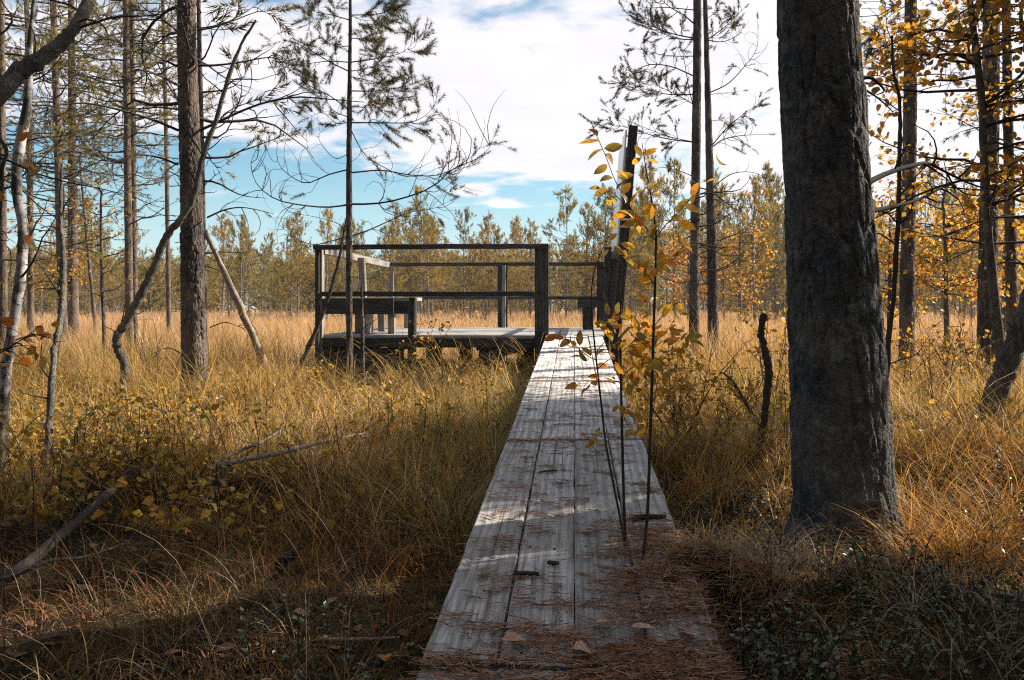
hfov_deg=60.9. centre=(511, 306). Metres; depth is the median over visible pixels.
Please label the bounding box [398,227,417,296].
bog pine
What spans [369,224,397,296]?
bog pine
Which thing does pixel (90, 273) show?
pine tree
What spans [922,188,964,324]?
bog pine
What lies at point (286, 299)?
bog pine
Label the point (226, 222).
bog pine
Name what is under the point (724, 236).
bog pine
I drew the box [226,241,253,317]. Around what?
bog pine
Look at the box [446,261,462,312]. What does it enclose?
bog pine
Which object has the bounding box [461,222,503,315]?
bog pine
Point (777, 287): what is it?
bog pine
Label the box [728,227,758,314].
bog pine
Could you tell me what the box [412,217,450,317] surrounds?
bog pine
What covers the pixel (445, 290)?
bog pine
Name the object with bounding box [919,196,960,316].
bog pine
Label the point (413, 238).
bog pine
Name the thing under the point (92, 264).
bog pine
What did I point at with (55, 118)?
pine tree
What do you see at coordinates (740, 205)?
bog pine
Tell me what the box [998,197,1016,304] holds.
bog pine
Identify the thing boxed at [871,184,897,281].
bog pine
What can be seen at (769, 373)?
hooked snag
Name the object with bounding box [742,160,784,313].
bog pine
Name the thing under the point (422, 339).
leafy shrub
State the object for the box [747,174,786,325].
bog pine
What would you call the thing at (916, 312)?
bog pine
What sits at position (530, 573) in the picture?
fallen branch
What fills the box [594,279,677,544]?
golden sapling
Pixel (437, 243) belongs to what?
bog pine
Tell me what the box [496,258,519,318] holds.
bog pine
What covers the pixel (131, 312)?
curved snag
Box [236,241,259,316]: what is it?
bog pine
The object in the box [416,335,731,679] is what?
boardwalk
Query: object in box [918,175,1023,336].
birch tree
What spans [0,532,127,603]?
fallen branch
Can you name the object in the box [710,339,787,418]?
bare shrub
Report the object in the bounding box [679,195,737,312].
bog pine
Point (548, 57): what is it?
sky
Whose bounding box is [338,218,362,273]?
bog pine
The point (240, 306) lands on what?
leaning pole
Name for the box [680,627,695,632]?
fallen leaf
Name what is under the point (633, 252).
bog pine
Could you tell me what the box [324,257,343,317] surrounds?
bog pine
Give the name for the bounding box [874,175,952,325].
birch tree
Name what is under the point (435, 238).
bog pine
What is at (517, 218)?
bog pine
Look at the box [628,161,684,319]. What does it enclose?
bog pine
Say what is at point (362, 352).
dead sapling
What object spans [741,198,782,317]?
bog pine
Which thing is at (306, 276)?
bog pine
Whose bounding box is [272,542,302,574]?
broken stump
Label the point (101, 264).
pine tree
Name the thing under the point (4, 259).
pine tree
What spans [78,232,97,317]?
bog pine
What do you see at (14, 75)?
leaning tree
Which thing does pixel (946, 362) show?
bare shrub
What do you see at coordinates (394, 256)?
bog pine
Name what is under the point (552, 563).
fallen branch
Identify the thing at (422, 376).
bare shrub
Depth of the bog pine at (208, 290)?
65.13 m
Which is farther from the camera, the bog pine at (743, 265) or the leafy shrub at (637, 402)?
the bog pine at (743, 265)
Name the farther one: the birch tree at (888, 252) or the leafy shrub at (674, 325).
the birch tree at (888, 252)
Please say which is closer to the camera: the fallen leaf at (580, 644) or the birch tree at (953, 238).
the fallen leaf at (580, 644)
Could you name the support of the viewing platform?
on the ground at (12, 531)
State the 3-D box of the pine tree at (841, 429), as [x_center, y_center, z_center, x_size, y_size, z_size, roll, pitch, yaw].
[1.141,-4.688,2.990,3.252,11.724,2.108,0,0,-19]
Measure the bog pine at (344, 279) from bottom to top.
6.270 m
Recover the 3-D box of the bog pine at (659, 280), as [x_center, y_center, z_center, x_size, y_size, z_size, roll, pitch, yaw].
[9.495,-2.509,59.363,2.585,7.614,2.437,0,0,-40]
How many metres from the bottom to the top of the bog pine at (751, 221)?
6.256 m
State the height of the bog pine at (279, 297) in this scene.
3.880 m
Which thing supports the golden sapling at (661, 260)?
on the ground at (12, 531)
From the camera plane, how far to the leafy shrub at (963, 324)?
8.35 m
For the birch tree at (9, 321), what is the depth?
3.64 m
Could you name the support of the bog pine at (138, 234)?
on the ground at (12, 531)
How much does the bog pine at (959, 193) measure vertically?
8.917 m
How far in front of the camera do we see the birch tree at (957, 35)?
6.46 m
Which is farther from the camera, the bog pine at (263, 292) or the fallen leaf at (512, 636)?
the bog pine at (263, 292)
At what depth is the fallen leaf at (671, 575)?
2.43 m
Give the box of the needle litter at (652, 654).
[0,342,1023,679]
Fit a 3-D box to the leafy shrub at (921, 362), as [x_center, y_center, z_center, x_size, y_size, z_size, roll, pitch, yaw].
[3.747,0.522,7.974,1.142,0.901,0.919,0,0,-14]
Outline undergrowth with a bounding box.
[0,361,1023,552]
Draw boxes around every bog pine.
[7,233,38,314]
[7,246,16,310]
[8,253,39,321]
[9,244,26,310]
[26,245,54,318]
[34,265,52,321]
[35,221,56,311]
[43,209,85,303]
[43,253,56,314]
[46,252,57,316]
[47,274,57,316]
[49,218,95,316]
[49,243,83,296]
[67,196,112,312]
[78,230,92,309]
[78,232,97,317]
[78,254,107,316]
[79,233,96,316]
[79,252,96,309]
[83,226,118,315]
[85,253,105,316]
[86,259,112,319]
[93,226,124,311]
[105,263,123,314]
[108,265,124,316]
[116,223,152,305]
[118,253,144,308]
[174,247,212,298]
[206,218,245,319]
[206,262,214,311]
[207,213,241,313]
[217,229,263,315]
[225,213,256,320]
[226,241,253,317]
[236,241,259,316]
[250,242,275,318]
[251,232,283,318]
[252,264,274,313]
[258,245,280,315]
[272,217,314,316]
[272,267,287,313]
[275,261,301,317]
[276,210,314,320]
[286,239,310,317]
[303,208,345,321]
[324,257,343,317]
[326,222,360,296]
[330,224,357,316]
[330,250,354,317]
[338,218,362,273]
[341,219,379,296]
[354,250,374,296]
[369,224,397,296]
[373,203,415,315]
[375,225,408,314]
[376,222,404,296]
[394,205,430,296]
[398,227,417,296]
[400,184,444,320]
[401,215,445,315]
[408,223,445,319]
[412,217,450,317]
[413,213,447,307]
[417,212,446,318]
[421,234,447,311]
[431,236,458,314]
[438,270,453,308]
[440,257,456,316]
[444,206,480,316]
[446,236,486,319]
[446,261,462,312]
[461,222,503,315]
[463,239,497,318]
[465,210,505,312]
[469,266,490,318]
[475,249,497,318]
[485,226,512,314]
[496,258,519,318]
[496,270,515,316]
[497,215,530,311]
[501,222,534,313]
[511,218,549,310]
[513,275,521,312]
[514,230,540,317]
[542,184,587,320]
[549,243,571,315]
[549,266,562,314]
[554,238,583,310]
[556,234,578,314]
[562,201,603,311]
[567,276,577,312]
[570,210,610,318]
[579,182,614,283]
[591,185,615,254]
[605,185,646,320]
[609,229,643,313]
[624,204,651,313]
[624,258,644,317]
[626,190,658,318]
[627,206,660,314]
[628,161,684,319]
[632,227,666,317]
[635,170,675,316]
[645,224,662,296]
[649,157,704,319]
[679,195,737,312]
[685,199,718,312]
[700,168,741,312]
[701,187,744,318]
[718,188,757,312]
[723,176,782,324]
[728,212,764,316]
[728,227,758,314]
[737,214,770,312]
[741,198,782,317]
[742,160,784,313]
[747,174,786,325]
[756,201,786,318]
[761,226,786,317]
[765,197,786,317]
[778,244,786,296]
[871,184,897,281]
[875,224,887,296]
[876,231,883,285]
[877,210,899,316]
[897,244,936,322]
[915,171,950,321]
[915,179,948,316]
[917,211,956,316]
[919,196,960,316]
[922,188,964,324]
[941,185,1000,321]
[947,168,1002,313]
[948,241,976,323]
[949,243,967,320]
[950,211,976,316]
[952,223,978,318]
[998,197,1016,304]
[1017,220,1023,300]
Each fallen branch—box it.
[0,464,159,587]
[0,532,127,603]
[207,401,366,470]
[213,429,282,463]
[319,636,399,642]
[513,571,538,575]
[547,560,558,565]
[633,514,665,520]
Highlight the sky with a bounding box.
[5,0,1023,306]
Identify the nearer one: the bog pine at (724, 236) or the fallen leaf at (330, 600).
the fallen leaf at (330, 600)
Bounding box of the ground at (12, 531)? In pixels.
[0,307,1023,679]
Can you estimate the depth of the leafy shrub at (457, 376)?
8.04 m
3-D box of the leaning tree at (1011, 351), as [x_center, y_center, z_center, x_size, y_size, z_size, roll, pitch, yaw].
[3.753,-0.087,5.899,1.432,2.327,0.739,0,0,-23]
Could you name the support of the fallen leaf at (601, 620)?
on the boardwalk
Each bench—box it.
[335,297,421,333]
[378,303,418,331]
[577,297,603,329]
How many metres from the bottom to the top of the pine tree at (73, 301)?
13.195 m
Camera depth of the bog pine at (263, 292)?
54.44 m
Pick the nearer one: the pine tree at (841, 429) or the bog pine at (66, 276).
the pine tree at (841, 429)
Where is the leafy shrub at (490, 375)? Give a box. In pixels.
[457,350,505,391]
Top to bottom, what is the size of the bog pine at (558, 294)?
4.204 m
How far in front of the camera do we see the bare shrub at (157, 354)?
8.39 m
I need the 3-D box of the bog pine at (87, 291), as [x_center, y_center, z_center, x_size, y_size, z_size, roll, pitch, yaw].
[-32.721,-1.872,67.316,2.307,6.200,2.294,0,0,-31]
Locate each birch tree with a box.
[0,0,55,482]
[0,132,61,373]
[7,182,133,362]
[652,228,718,322]
[703,219,777,324]
[859,0,1023,409]
[861,0,1023,291]
[870,144,1023,353]
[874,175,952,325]
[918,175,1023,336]
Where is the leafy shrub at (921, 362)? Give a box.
[890,316,986,394]
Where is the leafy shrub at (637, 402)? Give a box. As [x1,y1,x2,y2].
[625,331,671,430]
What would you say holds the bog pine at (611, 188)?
on the ground at (12, 531)
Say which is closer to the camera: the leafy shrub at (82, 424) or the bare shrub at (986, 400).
the leafy shrub at (82, 424)
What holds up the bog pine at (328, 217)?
on the ground at (12, 531)
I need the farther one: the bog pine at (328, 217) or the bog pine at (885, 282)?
the bog pine at (885, 282)
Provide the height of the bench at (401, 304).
0.476 m
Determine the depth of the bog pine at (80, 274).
47.81 m
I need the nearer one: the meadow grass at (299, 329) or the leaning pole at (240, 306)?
the leaning pole at (240, 306)
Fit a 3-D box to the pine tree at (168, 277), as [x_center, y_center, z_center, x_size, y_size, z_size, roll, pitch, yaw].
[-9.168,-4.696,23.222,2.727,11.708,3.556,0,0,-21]
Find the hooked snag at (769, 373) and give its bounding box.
[756,313,773,457]
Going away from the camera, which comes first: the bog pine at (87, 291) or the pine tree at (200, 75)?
the pine tree at (200, 75)
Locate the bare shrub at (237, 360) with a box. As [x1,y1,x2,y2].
[215,336,266,396]
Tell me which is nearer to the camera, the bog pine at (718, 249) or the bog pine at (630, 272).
the bog pine at (630, 272)
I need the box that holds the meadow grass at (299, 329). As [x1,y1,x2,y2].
[8,299,1005,370]
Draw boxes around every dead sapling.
[350,286,379,390]
[699,355,757,424]
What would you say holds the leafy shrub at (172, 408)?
on the ground at (12, 531)
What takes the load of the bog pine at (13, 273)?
on the ground at (12, 531)
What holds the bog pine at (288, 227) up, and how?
on the ground at (12, 531)
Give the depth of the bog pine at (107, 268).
58.09 m
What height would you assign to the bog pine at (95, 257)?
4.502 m
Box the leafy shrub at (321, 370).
[295,359,336,383]
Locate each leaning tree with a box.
[0,0,179,193]
[967,289,1023,430]
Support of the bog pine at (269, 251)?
on the ground at (12, 531)
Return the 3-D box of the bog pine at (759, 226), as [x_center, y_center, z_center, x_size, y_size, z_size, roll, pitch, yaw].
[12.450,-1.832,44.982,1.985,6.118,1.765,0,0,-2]
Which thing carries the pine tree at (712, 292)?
on the ground at (12, 531)
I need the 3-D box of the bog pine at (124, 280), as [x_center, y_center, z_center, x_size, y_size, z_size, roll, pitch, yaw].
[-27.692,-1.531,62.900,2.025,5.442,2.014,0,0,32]
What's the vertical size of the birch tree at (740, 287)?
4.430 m
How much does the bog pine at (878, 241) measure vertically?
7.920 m
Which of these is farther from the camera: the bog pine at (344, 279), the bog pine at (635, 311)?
the bog pine at (344, 279)
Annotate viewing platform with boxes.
[313,243,613,381]
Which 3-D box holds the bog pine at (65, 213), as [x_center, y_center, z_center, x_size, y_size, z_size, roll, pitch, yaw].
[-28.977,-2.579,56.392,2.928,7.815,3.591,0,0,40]
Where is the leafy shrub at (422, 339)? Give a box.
[386,313,455,388]
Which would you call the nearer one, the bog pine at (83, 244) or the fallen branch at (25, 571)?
the fallen branch at (25, 571)
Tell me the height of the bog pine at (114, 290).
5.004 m
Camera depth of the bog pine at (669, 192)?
42.97 m
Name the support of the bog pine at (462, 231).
on the ground at (12, 531)
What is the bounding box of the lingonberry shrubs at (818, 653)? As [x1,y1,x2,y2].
[236,441,1023,679]
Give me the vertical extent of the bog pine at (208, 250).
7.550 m
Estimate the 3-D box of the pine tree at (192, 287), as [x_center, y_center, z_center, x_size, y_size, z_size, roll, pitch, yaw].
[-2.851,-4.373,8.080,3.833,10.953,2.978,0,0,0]
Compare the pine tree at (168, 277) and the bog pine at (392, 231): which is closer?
the pine tree at (168, 277)
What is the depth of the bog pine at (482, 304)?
48.60 m
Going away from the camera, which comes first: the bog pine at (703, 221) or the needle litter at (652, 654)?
the needle litter at (652, 654)
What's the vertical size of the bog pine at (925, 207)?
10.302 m
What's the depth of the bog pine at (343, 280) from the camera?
55.40 m
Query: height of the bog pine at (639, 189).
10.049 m
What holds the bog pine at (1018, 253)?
on the ground at (12, 531)
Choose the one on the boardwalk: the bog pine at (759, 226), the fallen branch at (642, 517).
the fallen branch at (642, 517)
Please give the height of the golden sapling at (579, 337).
1.053 m
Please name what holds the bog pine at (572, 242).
on the ground at (12, 531)
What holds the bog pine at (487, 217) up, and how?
on the ground at (12, 531)
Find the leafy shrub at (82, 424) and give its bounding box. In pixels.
[49,398,156,466]
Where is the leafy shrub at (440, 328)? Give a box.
[437,321,475,382]
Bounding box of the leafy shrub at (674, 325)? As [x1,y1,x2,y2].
[646,318,701,396]
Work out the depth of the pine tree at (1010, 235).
8.46 m
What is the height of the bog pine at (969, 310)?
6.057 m
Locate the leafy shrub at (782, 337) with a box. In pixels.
[733,289,788,397]
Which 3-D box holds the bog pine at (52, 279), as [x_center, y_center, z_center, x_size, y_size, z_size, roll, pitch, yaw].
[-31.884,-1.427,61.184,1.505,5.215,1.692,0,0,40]
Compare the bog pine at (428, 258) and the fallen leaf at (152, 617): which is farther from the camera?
the bog pine at (428, 258)
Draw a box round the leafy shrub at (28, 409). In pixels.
[6,389,57,475]
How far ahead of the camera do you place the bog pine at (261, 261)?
45.81 m
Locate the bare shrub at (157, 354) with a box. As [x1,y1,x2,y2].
[134,310,180,385]
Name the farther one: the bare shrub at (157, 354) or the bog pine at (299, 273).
the bog pine at (299, 273)
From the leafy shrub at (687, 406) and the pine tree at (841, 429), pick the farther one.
the leafy shrub at (687, 406)
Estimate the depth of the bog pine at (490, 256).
48.30 m
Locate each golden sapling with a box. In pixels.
[544,219,631,546]
[578,123,725,558]
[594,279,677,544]
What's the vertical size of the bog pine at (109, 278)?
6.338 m
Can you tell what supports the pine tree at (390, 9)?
on the ground at (12, 531)
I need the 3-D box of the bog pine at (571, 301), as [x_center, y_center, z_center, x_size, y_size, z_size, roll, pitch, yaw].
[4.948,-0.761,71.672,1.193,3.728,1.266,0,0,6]
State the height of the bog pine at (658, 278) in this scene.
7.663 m
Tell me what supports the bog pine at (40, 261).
on the ground at (12, 531)
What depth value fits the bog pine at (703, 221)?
69.53 m
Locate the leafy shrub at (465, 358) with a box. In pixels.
[431,352,482,390]
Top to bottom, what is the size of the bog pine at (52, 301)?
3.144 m
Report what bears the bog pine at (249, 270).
on the ground at (12, 531)
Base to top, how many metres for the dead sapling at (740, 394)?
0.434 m
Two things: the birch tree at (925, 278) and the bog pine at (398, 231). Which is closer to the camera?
the birch tree at (925, 278)
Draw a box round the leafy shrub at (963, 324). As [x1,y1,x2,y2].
[904,290,1023,384]
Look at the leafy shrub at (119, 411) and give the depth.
5.13 m
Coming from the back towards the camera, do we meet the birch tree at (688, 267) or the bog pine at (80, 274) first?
the bog pine at (80, 274)
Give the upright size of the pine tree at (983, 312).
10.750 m
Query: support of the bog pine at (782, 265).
on the ground at (12, 531)
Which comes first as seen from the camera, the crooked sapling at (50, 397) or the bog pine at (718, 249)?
the crooked sapling at (50, 397)
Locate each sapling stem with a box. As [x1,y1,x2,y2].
[868,0,949,372]
[880,293,926,363]
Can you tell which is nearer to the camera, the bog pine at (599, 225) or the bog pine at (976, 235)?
the bog pine at (976, 235)
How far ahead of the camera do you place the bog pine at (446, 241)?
64.16 m
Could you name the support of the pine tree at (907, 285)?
on the ground at (12, 531)
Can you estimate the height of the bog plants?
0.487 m
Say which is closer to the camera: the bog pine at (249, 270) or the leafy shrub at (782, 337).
the leafy shrub at (782, 337)
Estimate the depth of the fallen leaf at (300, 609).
2.60 m
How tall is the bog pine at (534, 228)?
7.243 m
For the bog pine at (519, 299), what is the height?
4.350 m
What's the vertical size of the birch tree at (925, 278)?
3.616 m
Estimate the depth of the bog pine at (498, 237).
44.45 m
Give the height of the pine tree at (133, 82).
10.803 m
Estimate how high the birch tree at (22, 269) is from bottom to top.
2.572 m
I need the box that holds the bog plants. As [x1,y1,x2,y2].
[0,390,1023,679]
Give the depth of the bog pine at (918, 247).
48.95 m
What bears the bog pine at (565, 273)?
on the ground at (12, 531)
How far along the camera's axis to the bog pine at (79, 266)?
74.69 m
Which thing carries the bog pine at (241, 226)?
on the ground at (12, 531)
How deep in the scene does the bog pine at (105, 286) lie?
48.32 m
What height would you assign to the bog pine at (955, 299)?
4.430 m
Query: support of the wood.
on the ground at (12, 531)
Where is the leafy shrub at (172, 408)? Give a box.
[138,398,207,444]
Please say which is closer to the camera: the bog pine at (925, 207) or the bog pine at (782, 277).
the bog pine at (782, 277)
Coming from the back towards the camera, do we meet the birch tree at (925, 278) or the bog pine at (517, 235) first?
the bog pine at (517, 235)
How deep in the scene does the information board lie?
9.41 m
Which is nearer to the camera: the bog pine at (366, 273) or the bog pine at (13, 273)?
the bog pine at (366, 273)
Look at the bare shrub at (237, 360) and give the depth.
9.13 m
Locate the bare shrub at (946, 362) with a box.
[896,311,992,416]
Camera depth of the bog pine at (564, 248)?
77.69 m
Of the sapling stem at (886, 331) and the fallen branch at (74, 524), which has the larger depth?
the sapling stem at (886, 331)
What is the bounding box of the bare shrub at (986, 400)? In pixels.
[910,369,1023,439]
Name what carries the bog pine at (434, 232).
on the ground at (12, 531)
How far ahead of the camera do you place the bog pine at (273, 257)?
56.19 m
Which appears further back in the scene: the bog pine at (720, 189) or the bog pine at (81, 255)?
the bog pine at (81, 255)
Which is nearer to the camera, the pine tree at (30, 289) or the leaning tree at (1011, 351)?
the leaning tree at (1011, 351)
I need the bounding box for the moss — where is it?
[0,456,1023,679]
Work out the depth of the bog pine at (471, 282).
44.40 m
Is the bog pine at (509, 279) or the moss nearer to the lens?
the moss
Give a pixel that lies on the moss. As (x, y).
(302, 582)
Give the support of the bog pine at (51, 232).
on the ground at (12, 531)
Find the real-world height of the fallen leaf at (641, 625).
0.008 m
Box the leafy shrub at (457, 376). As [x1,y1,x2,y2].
[448,357,497,405]
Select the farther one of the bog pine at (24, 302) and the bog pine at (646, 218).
the bog pine at (24, 302)
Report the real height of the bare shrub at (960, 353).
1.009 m
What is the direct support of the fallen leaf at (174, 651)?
on the ground at (12, 531)
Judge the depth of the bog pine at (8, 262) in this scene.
48.03 m
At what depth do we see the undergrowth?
4.20 m
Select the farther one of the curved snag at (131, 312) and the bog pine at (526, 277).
the bog pine at (526, 277)
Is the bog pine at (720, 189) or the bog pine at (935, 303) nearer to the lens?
the bog pine at (935, 303)
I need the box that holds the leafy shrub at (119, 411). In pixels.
[71,388,175,450]
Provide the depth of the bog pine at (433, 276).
55.86 m
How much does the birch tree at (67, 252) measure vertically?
2.984 m
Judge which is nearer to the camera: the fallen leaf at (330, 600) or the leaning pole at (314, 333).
the fallen leaf at (330, 600)
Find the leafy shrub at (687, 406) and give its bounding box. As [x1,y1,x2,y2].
[655,358,764,448]
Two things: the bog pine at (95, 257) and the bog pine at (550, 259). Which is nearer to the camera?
the bog pine at (95, 257)
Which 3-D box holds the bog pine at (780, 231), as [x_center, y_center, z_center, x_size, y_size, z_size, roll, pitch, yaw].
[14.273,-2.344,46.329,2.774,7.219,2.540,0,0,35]
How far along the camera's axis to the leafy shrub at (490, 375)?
8.86 m
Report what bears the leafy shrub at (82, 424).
on the ground at (12, 531)
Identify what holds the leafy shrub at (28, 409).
on the ground at (12, 531)
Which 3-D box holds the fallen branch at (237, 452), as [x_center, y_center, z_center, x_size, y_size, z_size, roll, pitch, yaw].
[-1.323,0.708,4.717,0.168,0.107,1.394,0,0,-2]
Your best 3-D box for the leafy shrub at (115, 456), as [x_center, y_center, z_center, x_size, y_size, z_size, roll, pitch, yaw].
[-1.776,0.678,3.934,0.434,0.362,0.490,0,0,0]
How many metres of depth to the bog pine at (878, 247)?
41.93 m
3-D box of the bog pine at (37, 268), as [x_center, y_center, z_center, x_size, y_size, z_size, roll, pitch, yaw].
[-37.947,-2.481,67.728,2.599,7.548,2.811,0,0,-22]
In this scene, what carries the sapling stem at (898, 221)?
on the ground at (12, 531)
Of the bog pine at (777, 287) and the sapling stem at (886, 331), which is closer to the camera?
the sapling stem at (886, 331)
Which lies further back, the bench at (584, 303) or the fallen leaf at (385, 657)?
the bench at (584, 303)
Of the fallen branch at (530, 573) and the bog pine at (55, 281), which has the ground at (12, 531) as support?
the bog pine at (55, 281)
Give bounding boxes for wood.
[7,224,1023,315]
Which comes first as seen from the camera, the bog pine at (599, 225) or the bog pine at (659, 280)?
the bog pine at (599, 225)
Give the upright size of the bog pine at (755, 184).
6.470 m
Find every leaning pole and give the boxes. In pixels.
[204,229,270,374]
[291,220,346,381]
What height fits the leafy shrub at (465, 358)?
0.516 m
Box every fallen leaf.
[150,615,164,619]
[164,649,183,653]
[214,642,234,650]
[294,608,307,615]
[327,597,336,603]
[378,653,391,660]
[502,632,524,640]
[573,640,592,656]
[596,619,614,621]
[631,622,654,627]
[663,574,676,581]
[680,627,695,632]
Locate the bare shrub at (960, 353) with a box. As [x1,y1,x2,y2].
[893,305,1022,404]
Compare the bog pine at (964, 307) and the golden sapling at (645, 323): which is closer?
the golden sapling at (645, 323)
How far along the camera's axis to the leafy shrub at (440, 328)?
9.35 m
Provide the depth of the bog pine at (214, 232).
70.36 m
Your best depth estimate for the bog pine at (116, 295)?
60.93 m
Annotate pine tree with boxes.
[0,0,111,359]
[0,0,391,399]
[5,0,116,332]
[5,0,145,352]
[5,0,159,342]
[44,0,219,354]
[55,0,213,352]
[65,142,111,334]
[65,164,156,358]
[81,0,303,379]
[113,0,217,334]
[224,0,517,387]
[579,0,751,357]
[671,0,774,361]
[777,0,998,567]
[860,0,981,380]
[913,0,1015,388]
[930,0,1023,391]
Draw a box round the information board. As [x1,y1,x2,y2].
[606,125,637,375]
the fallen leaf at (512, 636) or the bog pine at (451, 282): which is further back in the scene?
the bog pine at (451, 282)
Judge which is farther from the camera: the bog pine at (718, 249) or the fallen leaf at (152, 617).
the bog pine at (718, 249)
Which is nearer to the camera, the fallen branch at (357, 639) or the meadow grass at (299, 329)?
the fallen branch at (357, 639)
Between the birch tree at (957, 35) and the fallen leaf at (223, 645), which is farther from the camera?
the birch tree at (957, 35)
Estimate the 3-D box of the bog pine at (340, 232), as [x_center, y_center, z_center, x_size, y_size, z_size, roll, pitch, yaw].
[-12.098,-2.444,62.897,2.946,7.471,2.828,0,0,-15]
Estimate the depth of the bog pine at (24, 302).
47.02 m
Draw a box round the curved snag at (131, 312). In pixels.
[102,20,279,411]
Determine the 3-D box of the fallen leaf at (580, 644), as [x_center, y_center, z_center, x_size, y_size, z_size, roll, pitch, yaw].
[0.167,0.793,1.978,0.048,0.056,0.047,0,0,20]
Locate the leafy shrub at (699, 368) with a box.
[605,330,757,443]
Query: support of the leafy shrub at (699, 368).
on the ground at (12, 531)
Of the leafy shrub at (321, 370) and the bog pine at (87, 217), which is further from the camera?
the bog pine at (87, 217)
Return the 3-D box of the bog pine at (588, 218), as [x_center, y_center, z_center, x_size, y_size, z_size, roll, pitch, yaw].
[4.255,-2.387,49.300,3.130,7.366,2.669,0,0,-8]
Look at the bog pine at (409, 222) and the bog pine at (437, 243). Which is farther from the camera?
the bog pine at (437, 243)
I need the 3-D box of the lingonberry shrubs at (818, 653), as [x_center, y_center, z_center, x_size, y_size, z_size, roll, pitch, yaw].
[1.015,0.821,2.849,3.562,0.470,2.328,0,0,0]
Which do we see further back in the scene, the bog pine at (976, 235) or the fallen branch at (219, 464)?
the bog pine at (976, 235)
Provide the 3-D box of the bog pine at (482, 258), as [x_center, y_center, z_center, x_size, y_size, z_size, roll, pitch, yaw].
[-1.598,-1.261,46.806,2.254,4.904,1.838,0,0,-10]
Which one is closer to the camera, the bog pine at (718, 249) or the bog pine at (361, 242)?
the bog pine at (361, 242)
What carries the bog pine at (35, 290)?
on the ground at (12, 531)
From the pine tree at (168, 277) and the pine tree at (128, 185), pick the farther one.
the pine tree at (168, 277)
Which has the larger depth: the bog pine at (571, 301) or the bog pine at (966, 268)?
the bog pine at (571, 301)
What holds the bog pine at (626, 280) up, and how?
on the ground at (12, 531)
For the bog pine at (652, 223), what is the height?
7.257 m
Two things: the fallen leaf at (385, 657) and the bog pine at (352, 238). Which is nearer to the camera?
the fallen leaf at (385, 657)
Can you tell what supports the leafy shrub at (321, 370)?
on the ground at (12, 531)
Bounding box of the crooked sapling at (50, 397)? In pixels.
[20,163,78,474]
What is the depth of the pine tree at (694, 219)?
13.44 m
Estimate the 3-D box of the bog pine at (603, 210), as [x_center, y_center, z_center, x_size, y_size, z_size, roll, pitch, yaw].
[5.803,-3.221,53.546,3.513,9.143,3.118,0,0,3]
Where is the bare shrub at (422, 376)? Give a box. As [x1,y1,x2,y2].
[411,352,439,397]
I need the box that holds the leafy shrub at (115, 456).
[55,413,166,492]

